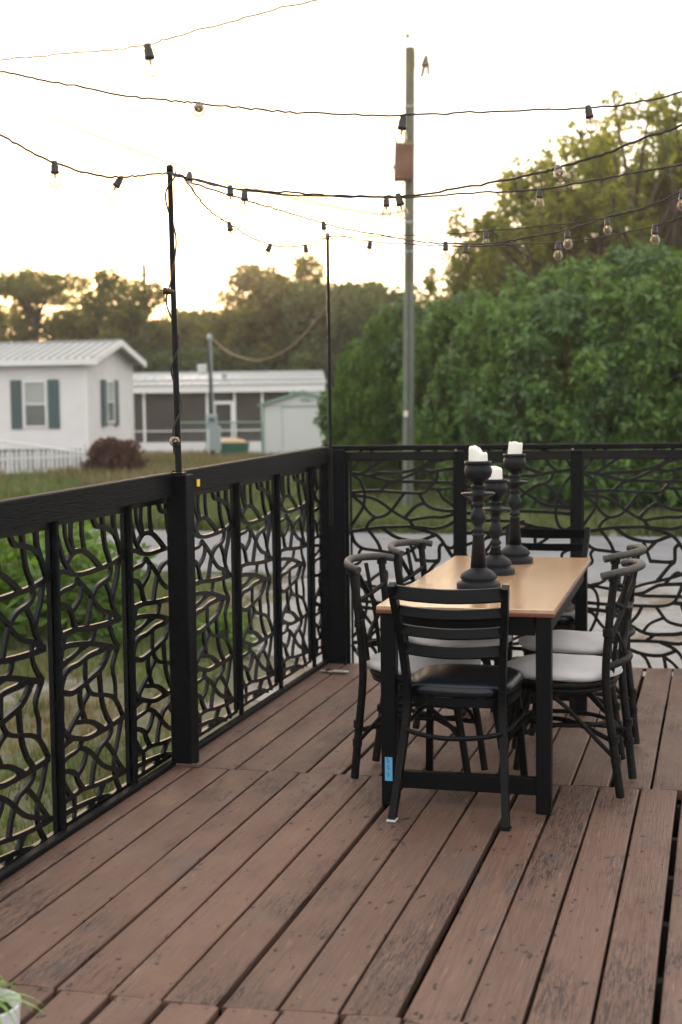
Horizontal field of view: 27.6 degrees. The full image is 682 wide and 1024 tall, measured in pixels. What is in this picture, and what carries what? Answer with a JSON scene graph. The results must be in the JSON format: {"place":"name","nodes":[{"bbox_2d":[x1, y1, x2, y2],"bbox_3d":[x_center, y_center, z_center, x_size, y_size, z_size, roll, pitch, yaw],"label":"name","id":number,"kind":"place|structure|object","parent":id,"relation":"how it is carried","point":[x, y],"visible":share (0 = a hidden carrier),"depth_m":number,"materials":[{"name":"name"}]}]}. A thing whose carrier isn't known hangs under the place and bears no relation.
{"place":"outdoors","nodes":[
{"label":"outdoors","id":0,"kind":"place"},
{"bbox_2d":[0,567,272,863],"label":"grass","id":1,"kind":"structure","parent":0,"point":[140,673],"depth_m":10.47,"materials":[{"name":"green plant"}]},
{"bbox_2d":[0,0,318,76],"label":"string lights","id":2,"kind":"object","parent":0,"point":[149,53],"visible":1,"depth_m":3.90,"materials":[{"name":"black plastic"}]},
{"bbox_2d":[320,669,348,672],"bbox_3d":[-0.034,0.876,7.628,0.168,0.015,0.044,2,5,27],"label":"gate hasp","id":3,"kind":"object","parent":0,"point":[334,671],"visible":1,"depth_m":7.62,"materials":[{"name":"silver metal"}]},
{"bbox_2d":[0,663,681,1023],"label":"deck floor","id":4,"kind":"structure","parent":0,"point":[267,864],"depth_m":4.23,"materials":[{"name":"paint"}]},
{"bbox_2d":[0,975,44,1023],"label":"potted plant","id":5,"kind":"object","parent":4,"relation":"on","point":[10,1004],"visible":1,"depth_m":3.14,"materials":[{"name":"grey"}]},
{"bbox_2d":[0,446,329,882],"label":"deck railing","id":6,"kind":"object","parent":4,"relation":"on","point":[50,512],"visible":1,"depth_m":5.57,"materials":[{"name":"black metal"}]},
{"bbox_2d":[166,165,186,475],"bbox_3d":[-0.660,-0.767,5.552,0.062,1.243,0.138,-1,4,-2],"label":"string light pole","id":7,"kind":"object","parent":6,"relation":"attached to","point":[177,428],"visible":0.88,"depth_m":5.55,"materials":[{"name":"black metal"}]},
{"bbox_2d":[0,134,168,199],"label":"string lights","id":8,"kind":"object","parent":7,"relation":"hanging from","point":[117,183],"visible":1,"depth_m":4.90,"materials":[{"name":"black"}]},
{"bbox_2d":[151,171,182,454],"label":"string lights","id":9,"kind":"object","parent":7,"relation":"hanging from","point":[167,292],"visible":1,"depth_m":5.54,"materials":[{"name":"black"}]},
{"bbox_2d":[0,71,681,145],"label":"string lights","id":10,"kind":"object","parent":7,"relation":"hanging from","point":[199,107],"visible":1,"depth_m":4.48,"materials":[{"name":"black"}]},
{"bbox_2d":[168,163,681,217],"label":"string lights","id":11,"kind":"object","parent":7,"relation":"hanging from","point":[230,193],"visible":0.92,"depth_m":5.93,"materials":[{"name":"black"}]},
{"bbox_2d":[169,124,681,218],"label":"string lights","id":12,"kind":"object","parent":7,"relation":"hanging from","point":[558,170],"visible":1,"depth_m":4.88,"materials":[{"name":"black"}]},
{"bbox_2d":[184,178,681,260],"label":"string lights","id":13,"kind":"object","parent":7,"relation":"hanging from","point":[567,236],"visible":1,"depth_m":6.33,"materials":[{"name":"black"}]},
{"bbox_2d":[326,233,332,524],"bbox_3d":[-0.063,-0.727,7.599,0.022,1.598,0.142,-1,4,-1],"label":"string light pole","id":14,"kind":"object","parent":6,"relation":"attached to","point":[329,393],"visible":0.94,"depth_m":7.59,"materials":[{"name":"black metal"}]},
{"bbox_2d":[183,178,326,261],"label":"string lights","id":15,"kind":"object","parent":14,"relation":"hanging from","point":[230,226],"visible":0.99,"depth_m":6.82,"materials":[{"name":"black"}]},
{"bbox_2d":[328,217,681,263],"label":"string lights","id":16,"kind":"object","parent":14,"relation":"hanging from","point":[556,243],"visible":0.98,"depth_m":6.60,"materials":[{"name":"black plastic"}]},
{"bbox_2d":[339,195,678,247],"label":"string lights","id":17,"kind":"object","parent":14,"relation":"hanging from","point":[486,233],"visible":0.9,"depth_m":7.21,"materials":[{"name":"black plastic"}]},
{"bbox_2d":[344,553,487,778],"bbox_3d":[0.286,0.607,5.470,0.539,0.865,0.470,1,5,19],"label":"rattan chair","id":18,"kind":"object","parent":4,"relation":"on","point":[366,660],"visible":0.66,"depth_m":5.39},
{"bbox_2d":[388,539,514,749],"bbox_3d":[0.478,0.561,6.034,0.539,0.865,0.470,1,5,20],"label":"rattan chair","id":19,"kind":"object","parent":4,"relation":"on","point":[399,561],"visible":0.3,"depth_m":5.91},
{"bbox_2d":[386,582,527,830],"bbox_3d":[0.444,0.655,5.071,0.440,0.852,0.582,1,5,16],"label":"ladderback chair","id":20,"kind":"object","parent":4,"relation":"on","point":[477,685],"visible":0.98,"depth_m":4.89,"materials":[{"name":"black metal"}]},
{"bbox_2d":[376,556,590,814],"bbox_3d":[0.655,0.647,5.818,0.648,0.740,1.693,0,5,14],"label":"dining table","id":21,"kind":"object","parent":4,"relation":"on","point":[544,591],"visible":0.77,"depth_m":5.07,"materials":[{"name":"brown wood"}]},
{"bbox_2d":[457,461,500,588],"bbox_3d":[0.542,0.050,5.474,0.174,0.505,0.174,1,5,15],"label":"candlestick","id":22,"kind":"object","parent":21,"relation":"on","point":[478,574],"visible":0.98,"depth_m":5.44,"materials":[{"name":"grey wood"}]},
{"bbox_2d":[469,445,487,460],"bbox_3d":[0.539,-0.228,5.452,0.075,0.068,0.075,1,5,15],"label":"pillar candle","id":23,"kind":"object","parent":22,"relation":"on","point":[476,453],"visible":0.97,"depth_m":5.42,"materials":[{"name":"white wax"}]},
{"bbox_2d":[483,478,514,575],"bbox_3d":[0.661,0.062,5.936,0.165,0.408,0.165,1,5,15],"label":"candlestick","id":24,"kind":"object","parent":21,"relation":"on","point":[498,563],"visible":0.92,"depth_m":5.90,"materials":[{"name":"grey wood"}]},
{"bbox_2d":[489,463,501,478],"bbox_3d":[0.658,-0.172,5.917,0.060,0.075,0.060,1,5,15],"label":"pillar candle","id":25,"kind":"object","parent":24,"relation":"on","point":[496,472],"visible":0.7,"depth_m":5.89,"materials":[{"name":"white wax"}]},
{"bbox_2d":[501,453,532,564],"bbox_3d":[0.795,-0.017,6.342,0.166,0.500,0.166,1,5,15],"label":"candlestick","id":26,"kind":"object","parent":21,"relation":"on","point":[515,551],"visible":0.93,"depth_m":6.31,"materials":[{"name":"grey wood"}]},
{"bbox_2d":[508,441,522,453],"bbox_3d":[0.794,-0.291,6.319,0.065,0.065,0.065,6,6,15],"label":"pillar candle","id":27,"kind":"object","parent":26,"relation":"on","point":[514,447],"visible":0.98,"depth_m":6.29,"materials":[{"name":"white wax"}]},
{"bbox_2d":[324,443,681,671],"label":"deck railing","id":28,"kind":"object","parent":4,"relation":"on","point":[342,636],"visible":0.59,"depth_m":7.77,"materials":[{"name":"black metal"}]},
{"bbox_2d":[490,526,590,715],"bbox_3d":[0.981,0.515,6.807,0.440,0.852,0.582,1,5,16],"label":"ladderback chair","id":29,"kind":"object","parent":4,"relation":"on","point":[567,617],"visible":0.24,"depth_m":6.99,"materials":[{"name":"black metal"}]},
{"bbox_2d":[498,558,645,798],"bbox_3d":[0.888,0.613,5.298,0.539,0.865,0.470,1,5,21],"label":"rattan chair","id":30,"kind":"object","parent":4,"relation":"on","point":[590,674],"visible":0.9,"depth_m":5.16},
{"bbox_2d":[511,544,646,759],"bbox_3d":[1.015,0.569,5.856,0.539,0.865,0.470,1,5,24],"label":"rattan chair","id":31,"kind":"object","parent":4,"relation":"on","point":[573,642],"visible":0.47,"depth_m":5.75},
{"bbox_2d":[0,498,681,1023],"bbox_3d":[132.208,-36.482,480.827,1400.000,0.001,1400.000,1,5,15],"label":"ground","id":32,"kind":"structure","parent":0,"point":[70,684],"depth_m":9.77,"materials":[{"name":"green plant"}]},
{"bbox_2d":[0,536,24,639],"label":"weed plant","id":33,"kind":"object","parent":32,"relation":"on","point":[15,551],"visible":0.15,"depth_m":12.38,"materials":[{"name":"green plant"}]},
{"bbox_2d":[0,538,46,650],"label":"weed plant","id":34,"kind":"object","parent":32,"relation":"on","point":[12,605],"visible":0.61,"depth_m":11.86,"materials":[{"name":"green plant"}]},
{"bbox_2d":[0,296,50,341],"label":"oak tree","id":35,"kind":"object","parent":32,"relation":"on","point":[20,313],"visible":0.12,"depth_m":79.29,"materials":[{"name":"green plant"}]},
{"bbox_2d":[0,526,67,576],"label":"weed plant","id":36,"kind":"object","parent":32,"relation":"on","point":[10,548],"visible":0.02,"depth_m":13.20,"materials":[{"name":"green plant"}]},
{"bbox_2d":[5,525,78,636],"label":"weed plant","id":37,"kind":"object","parent":32,"relation":"on","point":[43,552],"visible":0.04,"depth_m":12.62,"materials":[{"name":"green plant"}]},
{"bbox_2d":[0,444,85,474],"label":"picket fence","id":38,"kind":"object","parent":32,"relation":"on","point":[34,457],"visible":0.56,"depth_m":41.05,"materials":[{"name":"white wood"}]},
{"bbox_2d":[0,440,85,472],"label":"handrail","id":39,"kind":"object","parent":32,"relation":"on","point":[47,447],"visible":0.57,"depth_m":40.50,"materials":[{"name":"white wood"}]},
{"bbox_2d":[0,265,91,340],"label":"oak tree","id":40,"kind":"object","parent":32,"relation":"on","point":[43,289],"visible":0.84,"depth_m":76.62,"materials":[{"name":"green plant"}]},
{"bbox_2d":[0,520,99,565],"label":"weed plant","id":41,"kind":"object","parent":32,"relation":"on","point":[88,536],"depth_m":14.02,"materials":[{"name":"green plant"}]},
{"bbox_2d":[14,532,86,625],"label":"weed plant","id":42,"kind":"object","parent":32,"relation":"on","point":[60,535],"visible":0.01,"depth_m":13.33,"materials":[{"name":"green plant"}]},
{"bbox_2d":[31,309,73,340],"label":"oak tree","id":43,"kind":"object","parent":32,"relation":"on","point":[44,334],"visible":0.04,"depth_m":86.38,"materials":[{"name":"green plant"}]},
{"bbox_2d":[25,522,99,566],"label":"weed plant","id":44,"kind":"object","parent":32,"relation":"on","point":[76,527],"visible":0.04,"depth_m":13.87,"materials":[{"name":"green plant"}]},
{"bbox_2d":[0,340,146,470],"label":"mobile home","id":45,"kind":"object","parent":32,"relation":"on","point":[72,395],"visible":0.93,"depth_m":42.58,"materials":[{"name":"white"}]},
{"bbox_2d":[23,381,47,427],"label":"window","id":46,"kind":"structure","parent":45,"relation":"in","point":[34,392],"depth_m":42.50,"materials":[{"name":"white glass"}]},
{"bbox_2d":[106,381,115,422],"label":"window","id":47,"kind":"structure","parent":45,"relation":"in","point":[110,385],"depth_m":44.11,"materials":[{"name":"white glass"}]},
{"bbox_2d":[40,524,120,640],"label":"weed plant","id":48,"kind":"object","parent":32,"relation":"on","point":[80,611],"visible":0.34,"depth_m":12.20,"materials":[{"name":"green plant"}]},
{"bbox_2d":[45,298,154,346],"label":"oak tree","id":49,"kind":"object","parent":32,"relation":"on","point":[68,319],"visible":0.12,"depth_m":80.94,"materials":[{"name":"green plant"}]},
{"bbox_2d":[79,436,149,473],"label":"red bush","id":50,"kind":"object","parent":32,"relation":"on","point":[111,452],"visible":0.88,"depth_m":39.13,"materials":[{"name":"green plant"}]},
{"bbox_2d":[75,541,154,635],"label":"weed plant","id":51,"kind":"object","parent":32,"relation":"on","point":[96,548],"visible":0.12,"depth_m":12.60,"materials":[{"name":"green plant"}]},
{"bbox_2d":[73,538,158,618],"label":"weed plant","id":52,"kind":"object","parent":32,"relation":"on","point":[150,557],"visible":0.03,"depth_m":13.16,"materials":[{"name":"green plant"}]},
{"bbox_2d":[68,267,178,352],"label":"oak tree","id":53,"kind":"object","parent":32,"relation":"on","point":[122,313],"visible":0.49,"depth_m":74.51,"materials":[{"name":"green plant"}]},
{"bbox_2d":[104,606,149,642],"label":"weed plant","id":54,"kind":"object","parent":32,"relation":"on","point":[118,629],"visible":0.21,"depth_m":11.93,"materials":[{"name":"green plant"}]},
{"bbox_2d":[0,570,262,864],"bbox_3d":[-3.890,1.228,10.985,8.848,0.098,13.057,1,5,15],"label":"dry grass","id":55,"kind":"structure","parent":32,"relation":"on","point":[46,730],"depth_m":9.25,"materials":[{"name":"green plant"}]},
{"bbox_2d":[134,264,153,346],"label":"utility pole","id":56,"kind":"object","parent":32,"relation":"on","point":[144,275],"visible":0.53,"depth_m":78.94,"materials":[{"name":"paint"}]},
{"bbox_2d":[135,343,184,372],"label":"understorey shrub","id":57,"kind":"object","parent":32,"relation":"on","point":[150,352],"visible":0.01,"depth_m":73.98,"materials":[{"name":"green plant"}]},
{"bbox_2d":[139,307,218,351],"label":"oak tree","id":58,"kind":"object","parent":32,"relation":"on","point":[186,321],"visible":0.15,"depth_m":81.97,"materials":[{"name":"green plant"}]},
{"bbox_2d":[135,339,232,372],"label":"understorey shrub","id":59,"kind":"object","parent":32,"relation":"on","point":[186,349],"visible":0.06,"depth_m":73.43,"materials":[{"name":"green plant"}]},
{"bbox_2d":[196,617,207,649],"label":"weed plant","id":60,"kind":"object","parent":32,"relation":"on","point":[199,637],"visible":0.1,"depth_m":11.66,"materials":[{"name":"green plant"}]},
{"bbox_2d":[142,342,262,371],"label":"understorey shrub","id":61,"kind":"object","parent":32,"relation":"on","point":[184,365],"visible":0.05,"depth_m":72.58,"materials":[{"name":"green plant"}]},
{"bbox_2d":[197,334,220,457],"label":"meter post","id":62,"kind":"object","parent":32,"relation":"on","point":[214,436],"visible":0.95,"depth_m":48.24,"materials":[{"name":"grey metal"}]},
{"bbox_2d":[180,421,262,452],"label":"wire fence","id":63,"kind":"object","parent":32,"relation":"on","point":[233,434],"visible":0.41,"depth_m":54.10,"materials":[{"name":"grey metal"}]},
{"bbox_2d":[200,601,254,648],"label":"weed plant","id":64,"kind":"object","parent":32,"relation":"on","point":[222,628],"visible":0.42,"depth_m":11.85,"materials":[{"name":"green plant"}]},
{"bbox_2d":[133,370,325,453],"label":"mobile home","id":65,"kind":"object","parent":32,"relation":"on","point":[239,396],"visible":0.53,"depth_m":61.68,"materials":[{"name":"white"}]},
{"bbox_2d":[214,401,233,439],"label":"door","id":66,"kind":"structure","parent":65,"relation":"in","point":[215,402],"depth_m":61.50,"materials":[{"name":"white"}]},
{"bbox_2d":[189,308,280,349],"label":"oak tree","id":67,"kind":"object","parent":32,"relation":"on","point":[220,327],"visible":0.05,"depth_m":77.91,"materials":[{"name":"green plant"}]},
{"bbox_2d":[220,438,249,456],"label":"garden tub","id":68,"kind":"object","parent":32,"relation":"on","point":[231,446],"visible":0.7,"depth_m":50.79,"materials":[{"name":"teal paint"}]},
{"bbox_2d":[0,448,471,500],"bbox_3d":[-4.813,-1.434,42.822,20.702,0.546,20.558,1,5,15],"label":"grass lawn","id":69,"kind":"structure","parent":32,"relation":"on","point":[89,472],"depth_m":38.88,"materials":[{"name":"green plant"}]},
{"bbox_2d":[229,624,265,659],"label":"weed plant","id":70,"kind":"object","parent":32,"relation":"on","point":[248,638],"visible":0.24,"depth_m":11.39,"materials":[{"name":"green plant"}]},
{"bbox_2d":[208,271,294,348],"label":"oak tree","id":71,"kind":"object","parent":32,"relation":"on","point":[238,335],"visible":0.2,"depth_m":74.26,"materials":[{"name":"green plant"}]},
{"bbox_2d":[207,337,301,371],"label":"understorey shrub","id":72,"kind":"object","parent":32,"relation":"on","point":[240,364],"visible":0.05,"depth_m":72.12,"materials":[{"name":"green plant"}]},
{"bbox_2d":[248,352,291,370],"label":"understorey shrub","id":73,"kind":"object","parent":32,"relation":"on","point":[276,368],"visible":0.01,"depth_m":72.07,"materials":[{"name":"green plant"}]},
{"bbox_2d":[225,254,331,364],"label":"oak tree","id":74,"kind":"object","parent":32,"relation":"on","point":[273,279],"visible":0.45,"depth_m":72.72,"materials":[{"name":"green plant"}]},
{"bbox_2d":[257,390,327,454],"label":"garden shed","id":75,"kind":"structure","parent":32,"relation":"on","point":[288,425],"depth_m":52.59,"materials":[{"name":"grey"}]},
{"bbox_2d":[282,407,324,452],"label":"door","id":76,"kind":"structure","parent":75,"relation":"in","point":[299,431],"depth_m":52.58,"materials":[{"name":"grey"}]},
{"bbox_2d":[271,278,390,371],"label":"oak tree","id":77,"kind":"object","parent":32,"relation":"on","point":[309,312],"visible":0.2,"depth_m":69.89,"materials":[{"name":"green plant"}]},
{"bbox_2d":[289,283,424,395],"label":"oak tree","id":78,"kind":"object","parent":32,"relation":"on","point":[349,317],"visible":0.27,"depth_m":67.82,"materials":[{"name":"green plant"}]},
{"bbox_2d":[312,336,402,490],"bbox_3d":[0.600,-2.080,30.991,1.556,3.706,2.872,2,5,27],"label":"pepper bush","id":79,"kind":"object","parent":32,"relation":"on","point":[350,397],"visible":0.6,"depth_m":30.36,"materials":[{"name":"green plant"}]},
{"bbox_2d":[357,302,418,479],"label":"pepper bush","id":80,"kind":"object","parent":32,"relation":"on","point":[375,328],"visible":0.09,"depth_m":31.11,"materials":[{"name":"green plant"}]},
{"bbox_2d":[392,33,415,505],"bbox_3d":[1.225,-4.442,25.960,0.445,9.001,0.826,1,5,15],"label":"utility pole","id":81,"kind":"object","parent":32,"relation":"on","point":[403,166],"visible":0.95,"depth_m":25.89,"materials":[{"name":"paint"}]},
{"bbox_2d":[0,96,403,214],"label":"overhead wire","id":82,"kind":"object","parent":81,"relation":"attached to","point":[216,177],"visible":0.94,"depth_m":30.05,"materials":[{"name":"brown"}]},
{"bbox_2d":[212,182,395,360],"bbox_3d":[-1.181,-5.850,37.120,0.960,3.155,22.688,-2,5,-14],"label":"overhead wire","id":83,"kind":"object","parent":81,"relation":"attached to","point":[331,297],"visible":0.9,"depth_m":34.59,"materials":[{"name":"grey"}]},
{"bbox_2d":[408,0,550,76],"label":"overhead wire","id":84,"kind":"object","parent":81,"relation":"attached to","point":[425,63],"visible":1,"depth_m":23.88,"materials":[{"name":"brown"}]},
{"bbox_2d":[378,291,452,479],"bbox_3d":[1.917,-2.821,32.891,4.117,4.858,3.491,-2,5,-16],"label":"pepper bush","id":85,"kind":"object","parent":32,"relation":"on","point":[397,317],"visible":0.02,"depth_m":32.58,"materials":[{"name":"green plant"}]},
{"bbox_2d":[390,287,479,487],"bbox_3d":[2.817,-2.506,29.914,3.589,4.656,3.619,0,4,7],"label":"pepper bush","id":86,"kind":"object","parent":32,"relation":"on","point":[432,341],"visible":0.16,"depth_m":29.56,"materials":[{"name":"green plant"}]},
{"bbox_2d":[373,282,526,488],"bbox_3d":[3.579,-2.711,30.895,5.907,4.908,4.110,0,4,4],"label":"pepper bush","id":87,"kind":"object","parent":32,"relation":"on","point":[394,348],"visible":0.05,"depth_m":30.53,"materials":[{"name":"green plant"}]},
{"bbox_2d":[414,238,504,312],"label":"pepper tree","id":88,"kind":"object","parent":32,"relation":"on","point":[424,300],"visible":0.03,"depth_m":41.66,"materials":[{"name":"green plant"}]},
{"bbox_2d":[421,209,538,299],"bbox_3d":[4.985,-4.574,37.691,4.942,7.515,4.289,-5,6,-43],"label":"pepper tree","id":89,"kind":"object","parent":32,"relation":"on","point":[429,285],"visible":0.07,"depth_m":37.15,"materials":[{"name":"green plant"}]},
{"bbox_2d":[414,295,569,503],"bbox_3d":[3.087,-2.012,26.512,3.001,4.225,3.405,-3,5,-31],"label":"pepper bush","id":90,"kind":"object","parent":32,"relation":"on","point":[438,406],"visible":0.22,"depth_m":25.98,"materials":[{"name":"green plant"}]},
{"bbox_2d":[440,259,602,352],"bbox_3d":[4.598,-2.659,28.942,6.638,5.153,4.100,3,6,42],"label":"pepper bush","id":91,"kind":"object","parent":32,"relation":"on","point":[519,288],"visible":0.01,"depth_m":28.90,"materials":[{"name":"green plant"}]},
{"bbox_2d":[429,282,622,510],"bbox_3d":[3.929,-2.113,26.087,4.726,4.425,3.439,3,6,39],"label":"pepper bush","id":92,"kind":"object","parent":32,"relation":"on","point":[509,367],"visible":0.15,"depth_m":25.06,"materials":[{"name":"green plant"}]},
{"bbox_2d":[429,141,680,304],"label":"pepper tree","id":93,"kind":"object","parent":32,"relation":"on","point":[554,196],"visible":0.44,"depth_m":32.93,"materials":[{"name":"green plant"}]},
{"bbox_2d":[446,279,681,513],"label":"pepper bush","id":94,"kind":"object","parent":32,"relation":"on","point":[534,393],"visible":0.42,"depth_m":24.61,"materials":[{"name":"green plant"}]},
{"bbox_2d":[457,245,670,402],"bbox_3d":[5.477,-2.737,28.025,7.058,5.372,4.175,-1,4,-2],"label":"pepper bush","id":95,"kind":"object","parent":32,"relation":"on","point":[565,272],"visible":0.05,"depth_m":27.16,"materials":[{"name":"green plant"}]},
{"bbox_2d":[505,218,643,286],"bbox_3d":[6.253,-4.257,35.915,4.301,7.118,4.956,1,5,23],"label":"pepper tree","id":96,"kind":"object","parent":32,"relation":"on","point":[543,262],"depth_m":35.20,"materials":[{"name":"green plant"}]},
{"bbox_2d":[469,88,681,284],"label":"pepper tree","id":97,"kind":"object","parent":32,"relation":"on","point":[622,185],"visible":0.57,"depth_m":31.51,"materials":[{"name":"green plant"}]},
{"bbox_2d":[502,133,681,270],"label":"pepper tree","id":98,"kind":"object","parent":32,"relation":"on","point":[526,262],"visible":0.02,"depth_m":37.23,"materials":[{"name":"green plant"}]},
{"bbox_2d":[513,266,681,512],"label":"pepper bush","id":99,"kind":"object","parent":32,"relation":"on","point":[596,369],"visible":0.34,"depth_m":24.25,"materials":[{"name":"green plant"}]},
{"bbox_2d":[537,271,681,506],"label":"pepper bush","id":100,"kind":"object","parent":32,"relation":"on","point":[656,340],"visible":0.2,"depth_m":23.94,"materials":[{"name":"green plant"}]},
{"bbox_2d":[560,124,681,263],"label":"pepper tree","id":101,"kind":"object","parent":32,"relation":"on","point":[657,159],"visible":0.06,"depth_m":34.59,"materials":[{"name":"green plant"}]},
{"bbox_2d":[570,238,681,293],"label":"pepper bush","id":102,"kind":"object","parent":32,"relation":"on","point":[642,260],"visible":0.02,"depth_m":27.18,"materials":[{"name":"green plant"}]},
{"bbox_2d":[600,250,681,503],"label":"pepper bush","id":103,"kind":"object","parent":32,"relation":"on","point":[663,380],"visible":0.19,"depth_m":24.04,"materials":[{"name":"green plant"}]},
{"bbox_2d":[0,0,681,340],"label":"sky","id":104,"kind":"structure","parent":0,"point":[330,56],"materials":[{"name":"white"}]},
{"bbox_2d":[7,529,681,582],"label":"road","id":105,"kind":"structure","parent":0,"point":[662,550],"depth_m":19.37,"materials":[{"name":"grey asphalt"}]},
{"bbox_2d":[61,494,681,536],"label":"verge grass","id":106,"kind":"structure","parent":0,"point":[379,509],"depth_m":23.38,"materials":[{"name":"green plant"}]},
{"bbox_2d":[242,576,681,700],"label":"sandy driveway","id":107,"kind":"structure","parent":0,"point":[672,613],"depth_m":12.95,"materials":[{"name":"beige sand"}]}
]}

